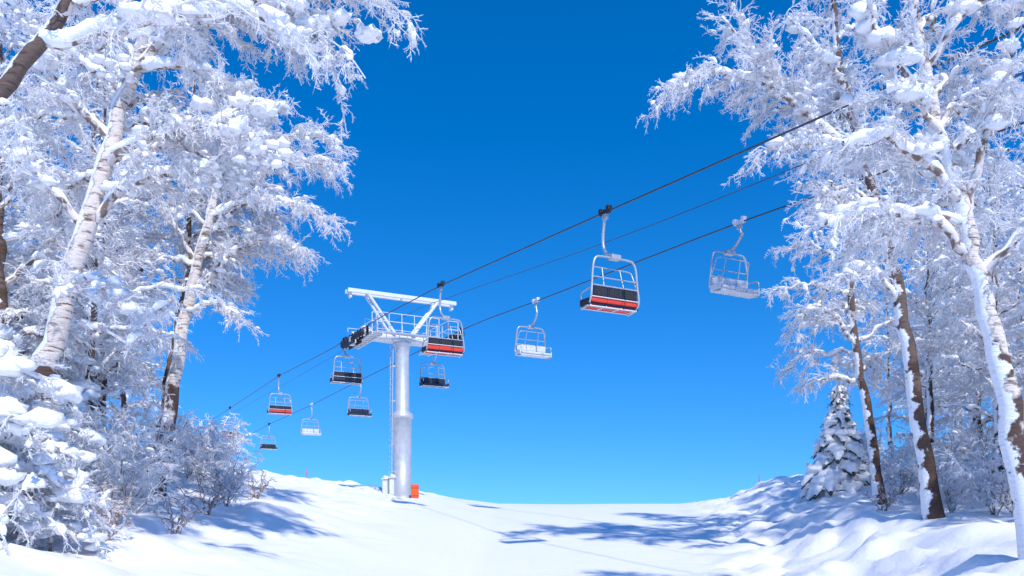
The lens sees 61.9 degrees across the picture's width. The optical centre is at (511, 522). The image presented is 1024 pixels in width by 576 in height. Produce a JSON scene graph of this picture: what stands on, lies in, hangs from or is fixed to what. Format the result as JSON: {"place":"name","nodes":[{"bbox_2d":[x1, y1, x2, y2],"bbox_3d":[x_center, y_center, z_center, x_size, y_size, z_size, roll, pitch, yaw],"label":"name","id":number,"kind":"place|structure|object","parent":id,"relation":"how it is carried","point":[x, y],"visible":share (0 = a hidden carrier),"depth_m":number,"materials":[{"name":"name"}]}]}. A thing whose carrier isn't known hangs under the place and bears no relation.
{"place":"outdoors","nodes":[
{"label":"outdoors","id":0,"kind":"place"},
{"bbox_2d":[0,463,1023,575],"bbox_3d":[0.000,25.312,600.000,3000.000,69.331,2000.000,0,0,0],"label":"snow ground","id":1,"kind":"structure","parent":0,"point":[292,525],"depth_m":26.28,"materials":[{"name":"white snow"}]},
{"bbox_2d":[0,324,29,376],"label":"snowy bush","id":2,"kind":"object","parent":1,"relation":"on","point":[6,332],"visible":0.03,"depth_m":18.84,"materials":[{"name":"white snow"}]},
{"bbox_2d":[2,184,46,321],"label":"birch tree","id":3,"kind":"object","parent":1,"relation":"on","point":[8,229],"visible":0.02,"depth_m":33.35,"materials":[{"name":"white plant"}]},
{"bbox_2d":[3,230,68,432],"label":"spruce tree","id":4,"kind":"object","parent":1,"relation":"on","point":[28,349],"visible":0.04,"depth_m":31.38,"materials":[{"name":"white plant"}]},
{"bbox_2d":[2,25,70,345],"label":"birch tree","id":5,"kind":"object","parent":1,"relation":"on","point":[13,222],"visible":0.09,"depth_m":28.99,"materials":[{"name":"white plant"}]},
{"bbox_2d":[0,345,82,539],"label":"snowy bush","id":6,"kind":"object","parent":1,"relation":"on","point":[7,351],"visible":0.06,"depth_m":15.26,"materials":[{"name":"white snow"}]},
{"bbox_2d":[21,191,80,325],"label":"birch tree","id":7,"kind":"object","parent":1,"relation":"on","point":[55,251],"visible":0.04,"depth_m":39.63,"materials":[{"name":"white plant"}]},
{"bbox_2d":[0,0,103,341],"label":"birch tree","id":8,"kind":"object","parent":1,"relation":"on","point":[7,272],"visible":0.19,"depth_m":24.93,"materials":[{"name":"white plant"}]},
{"bbox_2d":[0,354,117,556],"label":"snowy bush","id":9,"kind":"object","parent":1,"relation":"on","point":[21,426],"visible":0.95,"depth_m":13.64,"materials":[{"name":"white snow"}]},
{"bbox_2d":[0,430,127,562],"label":"snowy bush","id":10,"kind":"object","parent":1,"relation":"on","point":[91,536],"visible":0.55,"depth_m":14.45,"materials":[{"name":"white snow"}]},
{"bbox_2d":[11,400,128,543],"bbox_3d":[-8.774,-0.723,15.920,2.558,3.119,2.437,0,0,-1],"label":"snowy bush","id":11,"kind":"object","parent":1,"relation":"on","point":[90,435],"visible":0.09,"depth_m":16.35,"materials":[{"name":"white snow"}]},
{"bbox_2d":[0,0,150,377],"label":"birch tree","id":12,"kind":"object","parent":1,"relation":"on","point":[107,265],"visible":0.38,"depth_m":21.67,"materials":[{"name":"white plant"}]},
{"bbox_2d":[26,339,143,465],"bbox_3d":[-12.354,-2.569,23.169,3.961,5.069,4.157,0,0,28],"label":"snowy bush","id":13,"kind":"object","parent":1,"relation":"on","point":[90,392],"visible":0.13,"depth_m":22.70,"materials":[{"name":"white snow"}]},
{"bbox_2d":[10,7,173,427],"bbox_3d":[-14.050,-8.900,27.674,5.895,15.534,6.755,0,0,-16],"label":"birch tree","id":14,"kind":"object","parent":1,"relation":"on","point":[117,367],"visible":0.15,"depth_m":27.39,"materials":[{"name":"white plant"}]},
{"bbox_2d":[7,70,178,429],"bbox_3d":[-14.476,-8.982,30.799,6.882,14.937,6.164,0,0,36],"label":"birch tree","id":15,"kind":"object","parent":1,"relation":"on","point":[139,271],"visible":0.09,"depth_m":30.75,"materials":[{"name":"white plant"}]},
{"bbox_2d":[55,405,139,492],"bbox_3d":[-10.291,-1.727,20.135,3.088,2.639,3.126,0,0,-35],"label":"frosted shrub","id":16,"kind":"object","parent":1,"relation":"on","point":[87,445],"visible":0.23,"depth_m":20.31,"materials":[{"name":"white plant"}]},
{"bbox_2d":[35,136,180,403],"bbox_3d":[-17.907,-9.451,35.836,6.148,13.984,5.365,0,0,31],"label":"birch tree","id":17,"kind":"object","parent":1,"relation":"on","point":[85,333],"visible":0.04,"depth_m":36.02,"materials":[{"name":"white plant"}]},
{"bbox_2d":[82,503,134,540],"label":"frosted shrub","id":18,"kind":"object","parent":1,"relation":"on","point":[114,520],"visible":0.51,"depth_m":16.01,"materials":[{"name":"white plant"}]},
{"bbox_2d":[77,479,139,529],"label":"frosted shrub","id":19,"kind":"object","parent":1,"relation":"on","point":[127,502],"visible":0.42,"depth_m":17.18,"materials":[{"name":"white plant"}]},
{"bbox_2d":[0,40,225,485],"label":"spruce tree","id":20,"kind":"object","parent":1,"relation":"on","point":[11,313],"visible":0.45,"depth_m":23.39,"materials":[{"name":"white plant"}]},
{"bbox_2d":[72,199,157,422],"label":"birch tree","id":21,"kind":"object","parent":1,"relation":"on","point":[109,406],"visible":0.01,"depth_m":50.32,"materials":[{"name":"white plant"}]},
{"bbox_2d":[84,429,176,522],"bbox_3d":[-8.578,-1.024,19.134,1.786,2.201,2.006,0,0,40],"label":"frosted shrub","id":22,"kind":"object","parent":1,"relation":"on","point":[136,479],"visible":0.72,"depth_m":18.89,"materials":[{"name":"white plant"}]},
{"bbox_2d":[80,178,180,442],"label":"birch tree","id":23,"kind":"object","parent":1,"relation":"on","point":[122,398],"visible":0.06,"depth_m":43.46,"materials":[{"name":"white plant"}]},
{"bbox_2d":[64,401,200,513],"bbox_3d":[-9.544,-1.439,21.046,3.088,2.639,3.126,0,0,8],"label":"frosted shrub","id":24,"kind":"object","parent":1,"relation":"on","point":[171,468],"visible":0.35,"depth_m":20.73,"materials":[{"name":"white plant"}]},
{"bbox_2d":[100,410,182,504],"bbox_3d":[-9.985,-1.685,22.694,2.183,2.690,2.451,0,0,-4],"label":"frosted shrub","id":25,"kind":"object","parent":1,"relation":"on","point":[162,457],"visible":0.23,"depth_m":23.00,"materials":[{"name":"white plant"}]},
{"bbox_2d":[88,396,197,483],"bbox_3d":[-11.239,-2.228,23.855,3.705,3.167,3.752,0,0,27],"label":"frosted shrub","id":26,"kind":"object","parent":1,"relation":"on","point":[132,414],"visible":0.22,"depth_m":24.17,"materials":[{"name":"white plant"}]},
{"bbox_2d":[100,395,223,479],"bbox_3d":[-11.841,-2.910,29.252,3.752,3.167,3.705,0,0,30],"label":"frosted shrub","id":27,"kind":"object","parent":1,"relation":"on","point":[185,431],"visible":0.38,"depth_m":29.19,"materials":[{"name":"white plant"}]},
{"bbox_2d":[0,0,324,173],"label":"birch tree","id":28,"kind":"object","parent":1,"relation":"on","point":[132,19],"visible":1,"depth_m":11.94,"materials":[{"name":"white plant"}]},
{"bbox_2d":[149,495,206,534],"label":"frosted shrub","id":29,"kind":"object","parent":1,"relation":"on","point":[180,523],"visible":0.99,"depth_m":18.45,"materials":[{"name":"white plant"}]},
{"bbox_2d":[157,410,227,479],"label":"frosted shrub","id":30,"kind":"object","parent":1,"relation":"on","point":[192,455],"visible":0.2,"depth_m":32.65,"materials":[{"name":"white plant"}]},
{"bbox_2d":[113,36,284,471],"bbox_3d":[-10.310,-8.394,28.150,4.914,14.976,4.867,0,0,30],"label":"birch tree","id":31,"kind":"object","parent":1,"relation":"on","point":[152,235],"visible":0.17,"depth_m":27.44,"materials":[{"name":"white plant"}]},
{"bbox_2d":[176,470,233,515],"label":"frosted shrub","id":32,"kind":"object","parent":1,"relation":"on","point":[216,498],"visible":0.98,"depth_m":23.95,"materials":[{"name":"white plant"}]},
{"bbox_2d":[0,0,428,409],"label":"birch tree","id":33,"kind":"object","parent":1,"relation":"on","point":[178,132],"visible":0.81,"depth_m":16.69,"materials":[{"name":"white plant"}]},
{"bbox_2d":[171,422,261,496],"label":"frosted shrub","id":34,"kind":"object","parent":1,"relation":"on","point":[194,466],"visible":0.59,"depth_m":29.52,"materials":[{"name":"white plant"}]},
{"bbox_2d":[181,413,261,473],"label":"frosted shrub","id":35,"kind":"object","parent":1,"relation":"on","point":[217,453],"visible":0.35,"depth_m":37.16,"materials":[{"name":"white plant"}]},
{"bbox_2d":[203,418,253,468],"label":"frosted shrub","id":36,"kind":"object","parent":1,"relation":"on","point":[235,448],"visible":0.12,"depth_m":41.13,"materials":[{"name":"white plant"}]},
{"bbox_2d":[99,69,358,496],"bbox_3d":[-8.322,-7.197,26.154,7.333,13.269,5.254,0,0,25],"label":"birch tree","id":37,"kind":"object","parent":1,"relation":"on","point":[222,254],"visible":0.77,"depth_m":25.91,"materials":[{"name":"white plant"}]},
{"bbox_2d":[201,441,263,506],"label":"frosted shrub","id":38,"kind":"object","parent":1,"relation":"on","point":[229,479],"visible":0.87,"depth_m":26.45,"materials":[{"name":"white plant"}]},
{"bbox_2d":[241,469,277,498],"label":"frosted shrub","id":39,"kind":"object","parent":1,"relation":"on","point":[262,481],"visible":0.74,"depth_m":30.94,"materials":[{"name":"white plant"}]},
{"bbox_2d":[381,476,388,493],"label":"control cabinet","id":40,"kind":"object","parent":1,"relation":"on","point":[385,485],"visible":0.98,"depth_m":47.94,"materials":[{"name":"metal"}]},
{"bbox_2d":[388,474,396,495],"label":"control cabinet","id":41,"kind":"object","parent":1,"relation":"on","point":[392,484],"visible":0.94,"depth_m":47.85,"materials":[{"name":"metal"}]},
{"bbox_2d":[340,287,463,497],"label":"ski lift tower","id":42,"kind":"structure","parent":1,"relation":"on","point":[402,414],"depth_m":48.98,"materials":[{"name":"white metal"}]},
{"bbox_2d":[198,25,1023,436],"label":"chairlift cables","id":43,"kind":"object","parent":42,"relation":"attached to","point":[656,223],"visible":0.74,"depth_m":27.95,"materials":[{"name":"metal"}]},
{"bbox_2d":[220,406,239,437],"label":"ski lift chair","id":44,"kind":"object","parent":43,"relation":"hanging from","point":[228,428],"visible":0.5,"depth_m":82.84,"materials":[{"name":"metal"}]},
{"bbox_2d":[260,423,276,449],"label":"ski lift chair","id":45,"kind":"object","parent":43,"relation":"hanging from","point":[271,446],"visible":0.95,"depth_m":95.09,"materials":[{"name":"metal"}]},
{"bbox_2d":[267,374,291,415],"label":"ski lift chair","id":46,"kind":"object","parent":43,"relation":"hanging from","point":[279,409],"visible":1,"depth_m":64.29,"materials":[{"name":"metal"}]},
{"bbox_2d":[300,403,320,435],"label":"ski lift chair","id":47,"kind":"object","parent":43,"relation":"hanging from","point":[309,431],"visible":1,"depth_m":79.03,"materials":[{"name":"metal"}]},
{"bbox_2d":[330,336,362,385],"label":"ski lift chair","id":48,"kind":"object","parent":43,"relation":"hanging from","point":[345,377],"visible":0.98,"depth_m":49.29,"materials":[{"name":"metal"}]},
{"bbox_2d":[347,378,371,416],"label":"ski lift chair","id":49,"kind":"object","parent":43,"relation":"hanging from","point":[357,412],"visible":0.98,"depth_m":66.24,"materials":[{"name":"metal"}]},
{"bbox_2d":[419,355,448,388],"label":"ski lift chair","id":50,"kind":"object","parent":43,"relation":"hanging from","point":[427,381],"visible":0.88,"depth_m":53.05,"materials":[{"name":"metal"}]},
{"bbox_2d":[422,281,464,357],"bbox_3d":[-3.016,-8.863,37.050,1.795,3.234,0.860,0,0,-28],"label":"ski lift chair","id":51,"kind":"object","parent":43,"relation":"hanging from","point":[437,345],"visible":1,"depth_m":36.84,"materials":[{"name":"metal"}]},
{"bbox_2d":[514,297,551,358],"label":"ski lift chair","id":52,"kind":"object","parent":43,"relation":"hanging from","point":[532,351],"visible":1,"depth_m":41.89,"materials":[{"name":"metal"}]},
{"bbox_2d":[580,204,639,316],"bbox_3d":[2.920,-7.983,25.850,1.795,3.234,0.860,0,0,-28],"label":"ski lift chair","id":53,"kind":"object","parent":43,"relation":"hanging from","point":[610,299],"visible":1,"depth_m":25.64,"materials":[{"name":"metal"}]},
{"bbox_2d":[708,215,759,298],"bbox_3d":[7.704,-9.111,29.350,1.795,2.614,0.860,0,0,-28],"label":"ski lift chair","id":54,"kind":"object","parent":43,"relation":"hanging from","point":[728,286],"visible":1,"depth_m":29.34,"materials":[{"name":"metal"}]},
{"bbox_2d":[411,484,418,497],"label":"orange safety pad","id":55,"kind":"object","parent":1,"relation":"on","point":[414,490],"visible":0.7,"depth_m":48.45,"materials":[{"name":"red plastic"}]},
{"bbox_2d":[636,0,982,519],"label":"birch tree","id":56,"kind":"object","parent":1,"relation":"on","point":[775,82],"visible":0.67,"depth_m":23.80,"materials":[{"name":"white plant"}]},
{"bbox_2d":[799,381,870,501],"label":"spruce tree","id":57,"kind":"object","parent":1,"relation":"on","point":[833,468],"visible":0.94,"depth_m":35.34,"materials":[{"name":"white plant"}]},
{"bbox_2d":[760,54,919,505],"bbox_3d":[11.438,-8.352,30.725,5.798,16.006,4.712,0,0,0],"label":"birch tree","id":58,"kind":"object","parent":1,"relation":"on","point":[853,311],"visible":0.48,"depth_m":30.12,"materials":[{"name":"white plant"}]},
{"bbox_2d":[813,416,894,464],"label":"frosted shrub","id":59,"kind":"object","parent":1,"relation":"on","point":[880,445],"visible":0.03,"depth_m":43.21,"materials":[{"name":"white plant"}]},
{"bbox_2d":[863,483,904,511],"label":"frosted shrub","id":60,"kind":"object","parent":1,"relation":"on","point":[890,500],"visible":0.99,"depth_m":27.95,"materials":[{"name":"white plant"}]},
{"bbox_2d":[855,423,913,482],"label":"frosted shrub","id":61,"kind":"object","parent":1,"relation":"on","point":[865,446],"visible":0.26,"depth_m":38.29,"materials":[{"name":"white plant"}]},
{"bbox_2d":[845,243,934,457],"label":"birch tree","id":62,"kind":"object","parent":1,"relation":"on","point":[870,342],"visible":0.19,"depth_m":45.94,"materials":[{"name":"white plant"}]},
{"bbox_2d":[774,0,1023,559],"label":"birch tree","id":63,"kind":"object","parent":1,"relation":"on","point":[898,49],"visible":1,"depth_m":13.90,"materials":[{"name":"white plant"}]},
{"bbox_2d":[855,432,960,494],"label":"frosted shrub","id":64,"kind":"object","parent":1,"relation":"on","point":[902,475],"visible":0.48,"depth_m":32.63,"materials":[{"name":"white plant"}]},
{"bbox_2d":[883,280,967,416],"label":"birch tree","id":65,"kind":"object","parent":1,"relation":"on","point":[896,407],"visible":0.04,"depth_m":56.84,"materials":[{"name":"white plant"}]},
{"bbox_2d":[863,207,993,485],"bbox_3d":[18.277,-7.543,37.048,5.876,12.598,5.262,0,0,9],"label":"birch tree","id":66,"kind":"object","parent":1,"relation":"on","point":[901,374],"visible":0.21,"depth_m":36.84,"materials":[{"name":"white plant"}]},
{"bbox_2d":[864,127,1012,444],"bbox_3d":[16.400,-8.415,33.973,4.964,14.995,5.958,0,0,1],"label":"birch tree","id":67,"kind":"object","parent":1,"relation":"on","point":[920,306],"visible":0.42,"depth_m":33.60,"materials":[{"name":"white plant"}]},
{"bbox_2d":[890,435,994,503],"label":"frosted shrub","id":68,"kind":"object","parent":1,"relation":"on","point":[913,464],"visible":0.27,"depth_m":28.86,"materials":[{"name":"white plant"}]},
{"bbox_2d":[897,206,991,450],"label":"birch tree","id":69,"kind":"object","parent":1,"relation":"on","point":[945,359],"depth_m":49.76,"materials":[{"name":"white plant"}]},
{"bbox_2d":[904,408,992,466],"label":"frosted shrub","id":70,"kind":"object","parent":1,"relation":"on","point":[968,428],"visible":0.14,"depth_m":38.49,"materials":[{"name":"white plant"}]},
{"bbox_2d":[914,448,991,512],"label":"frosted shrub","id":71,"kind":"object","parent":1,"relation":"on","point":[947,498],"visible":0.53,"depth_m":25.77,"materials":[{"name":"white plant"}]},
{"bbox_2d":[886,205,1023,438],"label":"birch tree","id":72,"kind":"object","parent":1,"relation":"on","point":[945,389],"visible":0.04,"depth_m":42.16,"materials":[{"name":"white plant"}]},
{"bbox_2d":[894,94,1023,480],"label":"birch tree","id":73,"kind":"object","parent":1,"relation":"on","point":[936,400],"visible":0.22,"depth_m":34.31,"materials":[{"name":"white plant"}]},
{"bbox_2d":[931,412,989,475],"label":"frosted shrub","id":74,"kind":"object","parent":1,"relation":"on","point":[963,448],"visible":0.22,"depth_m":33.63,"materials":[{"name":"white plant"}]},
{"bbox_2d":[929,418,994,498],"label":"frosted shrub","id":75,"kind":"object","parent":1,"relation":"on","point":[979,444],"visible":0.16,"depth_m":28.79,"materials":[{"name":"white plant"}]},
{"bbox_2d":[913,91,1023,497],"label":"birch tree","id":76,"kind":"object","parent":1,"relation":"on","point":[974,366],"visible":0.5,"depth_m":27.11,"materials":[{"name":"white plant"}]},
{"bbox_2d":[916,153,1023,488],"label":"birch tree","id":77,"kind":"object","parent":1,"relation":"on","point":[1014,360],"visible":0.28,"depth_m":31.22,"materials":[{"name":"white plant"}]},
{"bbox_2d":[935,436,1012,516],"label":"frosted shrub","id":78,"kind":"object","parent":1,"relation":"on","point":[979,492],"visible":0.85,"depth_m":23.45,"materials":[{"name":"white plant"}]},
{"bbox_2d":[945,112,1023,386],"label":"birch tree","id":79,"kind":"object","parent":1,"relation":"on","point":[1019,161],"visible":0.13,"depth_m":34.83,"materials":[{"name":"white plant"}]},
{"bbox_2d":[985,469,1009,503],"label":"snowy bush","id":80,"kind":"object","parent":1,"relation":"on","point":[1002,484],"visible":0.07,"depth_m":26.06,"materials":[{"name":"white snow"}]},
{"bbox_2d":[982,194,1023,388],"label":"birch tree","id":81,"kind":"object","parent":1,"relation":"on","point":[1019,370],"visible":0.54,"depth_m":21.91,"materials":[{"name":"white plant"}]},
{"bbox_2d":[993,482,1013,521],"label":"frosted shrub","id":82,"kind":"object","parent":1,"relation":"on","point":[997,498],"visible":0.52,"depth_m":20.84,"materials":[{"name":"white plant"}]},
{"bbox_2d":[1000,288,1023,348],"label":"birch tree","id":83,"kind":"object","parent":1,"relation":"on","point":[1011,318],"visible":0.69,"depth_m":26.12,"materials":[{"name":"white plant"}]},
{"bbox_2d":[2,0,1023,503],"label":"sky","id":84,"kind":"structure","parent":0,"point":[514,123],"materials":[{"name":"blue"}]}
]}

